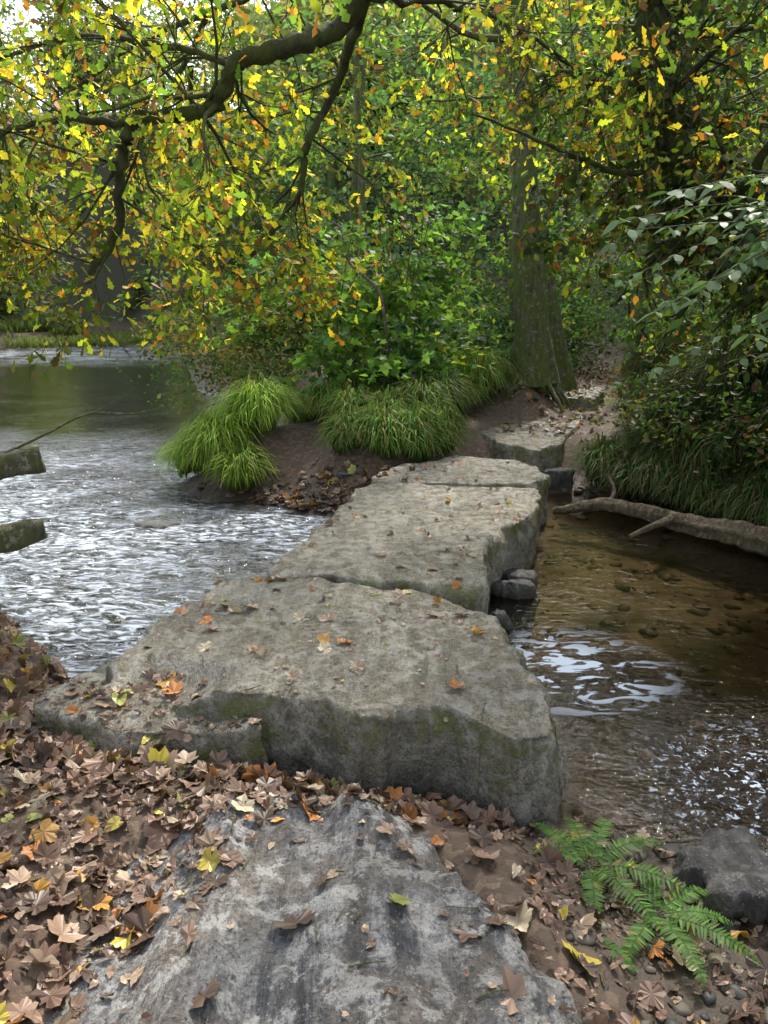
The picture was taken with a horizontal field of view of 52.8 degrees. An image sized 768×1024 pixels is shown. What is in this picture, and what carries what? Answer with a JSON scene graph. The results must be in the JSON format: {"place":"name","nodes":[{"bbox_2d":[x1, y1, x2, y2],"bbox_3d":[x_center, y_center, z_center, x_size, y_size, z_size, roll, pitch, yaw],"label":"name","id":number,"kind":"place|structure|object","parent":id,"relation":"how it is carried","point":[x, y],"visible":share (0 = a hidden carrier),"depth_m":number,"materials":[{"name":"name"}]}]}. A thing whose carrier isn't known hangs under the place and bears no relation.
{"place":"outdoors","nodes":[
{"label":"outdoors","id":0,"kind":"place"},
{"bbox_2d":[0,0,600,111],"label":"sky","id":1,"kind":"structure","parent":0,"point":[32,9],"materials":[{"name":"white"}]},
{"bbox_2d":[0,32,767,1023],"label":"ground","id":2,"kind":"structure","parent":0,"point":[294,448],"depth_m":5.16,"materials":[{"name":"soil"}]},
{"bbox_2d":[0,444,45,479],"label":"wooden beam","id":3,"kind":"structure","parent":2,"relation":"on","point":[21,461],"depth_m":4.97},
{"bbox_2d":[0,519,48,552],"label":"wooden beam","id":4,"kind":"structure","parent":2,"relation":"on","point":[16,536],"depth_m":5.03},
{"bbox_2d":[0,317,160,349],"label":"bank grass","id":5,"kind":"structure","parent":2,"relation":"on","point":[34,342],"depth_m":45.55,"materials":[{"name":"green plant"}]},
{"bbox_2d":[91,661,111,673],"bbox_3d":[-1.434,1.059,4.356,0.492,0.403,0.403,11,18,37],"label":"boulder","id":6,"kind":"object","parent":2,"relation":"on","point":[101,669],"visible":0.02,"depth_m":4.30,"materials":[{"name":"stone"}]},
{"bbox_2d":[134,519,181,528],"bbox_3d":[-2.218,0.254,7.552,0.632,0.336,0.340,0,14,0],"label":"boulder","id":7,"kind":"object","parent":2,"relation":"on","point":[150,523],"visible":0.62,"depth_m":7.48,"materials":[{"name":"stone"}]},
{"bbox_2d":[138,372,312,490],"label":"grass tussocks","id":8,"kind":"object","parent":2,"relation":"on","point":[206,444],"depth_m":8.86,"materials":[{"name":"green plant"}]},
{"bbox_2d":[116,251,344,417],"bbox_3d":[-3.069,-3.311,14.347,4.542,3.290,9.280,-2,14,-6],"label":"willow shrub","id":9,"kind":"object","parent":2,"relation":"on","point":[243,342],"visible":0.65,"depth_m":12.59,"materials":[{"name":"green plant"}]},
{"bbox_2d":[0,719,480,824],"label":"leaf pile","id":10,"kind":"object","parent":2,"relation":"on","point":[152,760],"visible":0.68,"depth_m":3.06,"materials":[{"name":"brown plant"}]},
{"bbox_2d":[283,409,303,421],"bbox_3d":[-1.137,-1.319,10.338,1.176,0.174,1.125,0,14,0],"label":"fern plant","id":11,"kind":"object","parent":2,"relation":"on","point":[295,414],"visible":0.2,"depth_m":10.22,"materials":[{"name":"green plant"}]},
{"bbox_2d":[45,791,582,1023],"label":"bedrock slab","id":12,"kind":"structure","parent":2,"relation":"on","point":[259,964],"depth_m":2.18,"materials":[{"name":"stone"}]},
{"bbox_2d":[33,386,604,827],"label":"stone clapper bridge","id":13,"kind":"structure","parent":2,"relation":"on","point":[351,728],"depth_m":3.61,"materials":[{"name":"grey stone"}]},
{"bbox_2d":[62,460,534,714],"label":"slab leaves","id":14,"kind":"object","parent":13,"relation":"on","point":[121,697],"visible":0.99,"depth_m":4.14,"materials":[{"name":"brown plant"}]},
{"bbox_2d":[142,574,485,693],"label":"fallen leaves","id":15,"kind":"object","parent":13,"relation":"on","point":[175,687],"visible":0.98,"depth_m":3.68,"materials":[{"name":"brown plant"}]},
{"bbox_2d":[133,459,535,693],"bbox_3d":[0.151,0.289,5.882,2.666,0.458,5.340,0,14,0],"label":"slab debris","id":16,"kind":"object","parent":13,"relation":"on","point":[355,642],"visible":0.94,"depth_m":4.01,"materials":[{"name":"brown plant"}]},
{"bbox_2d":[0,395,676,1018],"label":"twigs","id":17,"kind":"object","parent":2,"relation":"on","point":[286,721],"visible":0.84,"depth_m":2.81,"materials":[{"name":"brown wood"}]},
{"bbox_2d":[199,155,512,398],"bbox_3d":[-0.241,-3.152,11.162,4.402,3.769,4.288,7,16,25],"label":"sycamore sapling","id":18,"kind":"object","parent":2,"relation":"on","point":[368,329],"visible":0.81,"depth_m":10.47,"materials":[{"name":"green plant"}]},
{"bbox_2d":[330,220,391,375],"bbox_3d":[-0.143,-2.567,9.500,1.035,1.873,0.354,-14,20,-43],"label":"dead branch","id":19,"kind":"object","parent":18,"relation":"attached to","point":[379,294],"visible":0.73,"depth_m":9.34,"materials":[{"name":"brown wood"}]},
{"bbox_2d":[243,0,510,367],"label":"alder tree","id":20,"kind":"object","parent":2,"relation":"on","point":[313,158],"visible":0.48,"depth_m":13.92,"materials":[{"name":"green plant"}]},
{"bbox_2d":[0,336,758,715],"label":"bank leaves","id":21,"kind":"object","parent":2,"relation":"on","point":[20,682],"visible":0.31,"depth_m":4.04,"materials":[{"name":"brown plant"}]},
{"bbox_2d":[0,0,765,387],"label":"oak tree","id":22,"kind":"object","parent":2,"relation":"on","point":[196,110],"visible":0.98,"depth_m":5.11,"materials":[{"name":"yellow plant"}]},
{"bbox_2d":[0,0,767,367],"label":"woodland","id":23,"kind":"object","parent":2,"relation":"on","point":[460,186],"visible":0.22,"depth_m":26.56,"materials":[{"name":"green plant"}]},
{"bbox_2d":[0,701,767,1023],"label":"fallen leaves","id":24,"kind":"object","parent":2,"relation":"on","point":[66,878],"visible":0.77,"depth_m":2.46,"materials":[{"name":"brown plant"}]},
{"bbox_2d":[0,671,767,1023],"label":"leaf fragments","id":25,"kind":"object","parent":2,"relation":"on","point":[564,1009],"visible":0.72,"depth_m":2.53,"materials":[{"name":"brown plant"}]},
{"bbox_2d":[0,330,767,876],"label":"riverbed stones","id":26,"kind":"object","parent":2,"relation":"on","point":[584,812],"visible":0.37,"depth_m":5.34,"materials":[{"name":"brown stone"}]},
{"bbox_2d":[277,347,570,462],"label":"sedge grass","id":27,"kind":"structure","parent":2,"relation":"on","point":[421,417],"depth_m":8.99,"materials":[{"name":"green plant"}]},
{"bbox_2d":[240,358,622,512],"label":"path leaves","id":28,"kind":"object","parent":2,"relation":"on","point":[292,501],"visible":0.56,"depth_m":8.60,"materials":[{"name":"brown plant"}]},
{"bbox_2d":[215,456,767,1023],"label":"shore pebbles","id":29,"kind":"object","parent":2,"relation":"on","point":[683,1008],"visible":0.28,"depth_m":2.44,"materials":[{"name":"stone"}]},
{"bbox_2d":[495,371,571,412],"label":"tree roots","id":30,"kind":"object","parent":2,"relation":"on","point":[557,394],"visible":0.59,"depth_m":11.05,"materials":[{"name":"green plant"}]},
{"bbox_2d":[362,213,736,374],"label":"path undergrowth","id":31,"kind":"object","parent":2,"relation":"on","point":[569,335],"visible":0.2,"depth_m":16.45,"materials":[{"name":"green plant"}]},
{"bbox_2d":[357,0,741,390],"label":"birch tree","id":32,"kind":"object","parent":2,"relation":"on","point":[567,382],"visible":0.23,"depth_m":12.28,"materials":[{"name":"green plant"}]},
{"bbox_2d":[369,0,767,387],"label":"ash tree","id":33,"kind":"object","parent":2,"relation":"on","point":[532,347],"visible":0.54,"depth_m":10.74,"materials":[{"name":"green plant"}]},
{"bbox_2d":[454,0,767,370],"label":"hazel tree","id":34,"kind":"object","parent":2,"relation":"on","point":[642,297],"visible":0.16,"depth_m":12.77,"materials":[{"name":"green plant"}]},
{"bbox_2d":[462,2,767,262],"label":"hazel tree","id":35,"kind":"object","parent":2,"relation":"on","point":[764,125],"visible":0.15,"depth_m":8.47,"materials":[{"name":"green plant"}]},
{"bbox_2d":[531,818,704,935],"bbox_3d":[0.781,1.224,2.675,0.537,0.063,0.587,0,14,0],"label":"fern plant","id":36,"kind":"object","parent":2,"relation":"on","point":[593,894],"visible":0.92,"depth_m":2.70,"materials":[{"name":"green leaf foliage"}]},
{"bbox_2d":[597,386,640,396],"bbox_3d":[3.865,-1.912,12.140,0.912,0.167,1.255,10,17,34],"label":"fern plant","id":37,"kind":"object","parent":2,"relation":"on","point":[614,387],"visible":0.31,"depth_m":11.91,"materials":[{"name":"green plant"}]},
{"bbox_2d":[472,0,767,392],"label":"ivy clad tree","id":38,"kind":"object","parent":2,"relation":"on","point":[752,292],"visible":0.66,"depth_m":6.40,"materials":[{"name":"green plant"}]},
{"bbox_2d":[602,937,637,974],"bbox_3d":[0.594,1.329,2.365,0.194,0.034,0.339,-11,18,-37],"label":"fern plant","id":39,"kind":"object","parent":2,"relation":"on","point":[615,951],"visible":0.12,"depth_m":2.32,"materials":[{"name":"green plant"}]},
{"bbox_2d":[591,397,648,414],"bbox_3d":[3.064,-1.303,9.444,1.154,0.169,1.164,7,16,26],"label":"fern plant","id":40,"kind":"object","parent":2,"relation":"on","point":[619,402],"visible":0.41,"depth_m":9.29,"materials":[{"name":"green plant"}]},
{"bbox_2d":[552,243,767,532],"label":"bank grass","id":41,"kind":"structure","parent":2,"relation":"on","point":[628,466],"depth_m":8.03,"materials":[{"name":"green plant"}]},
{"bbox_2d":[575,189,767,506],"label":"shrub","id":42,"kind":"object","parent":2,"relation":"on","point":[687,426],"visible":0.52,"depth_m":7.91,"materials":[{"name":"green plant"}]},
{"bbox_2d":[597,174,767,380],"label":"elder shrub","id":43,"kind":"object","parent":2,"relation":"on","point":[754,256],"visible":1,"depth_m":4.40,"materials":[{"name":"green plant"}]},
{"bbox_2d":[622,864,761,987],"bbox_3d":[0.978,1.301,2.440,0.394,0.052,0.484,7,16,25],"label":"fern plant","id":44,"kind":"object","parent":2,"relation":"on","point":[643,928],"visible":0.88,"depth_m":2.42,"materials":[{"name":"green plant"}]},
{"bbox_2d":[672,825,767,927],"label":"boulder","id":45,"kind":"object","parent":2,"relation":"on","point":[728,869],"visible":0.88,"depth_m":2.70,"materials":[{"name":"stone"}]},
{"bbox_2d":[0,339,767,843],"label":"river water","id":46,"kind":"structure","parent":0,"point":[98,577],"depth_m":7.54,"materials":[{"name":"grey liquid"}]},
{"bbox_2d":[552,474,767,556],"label":"driftwood log","id":47,"kind":"object","parent":46,"relation":"on","point":[744,535],"visible":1,"depth_m":7.10,"materials":[{"name":"wood"}]}
]}

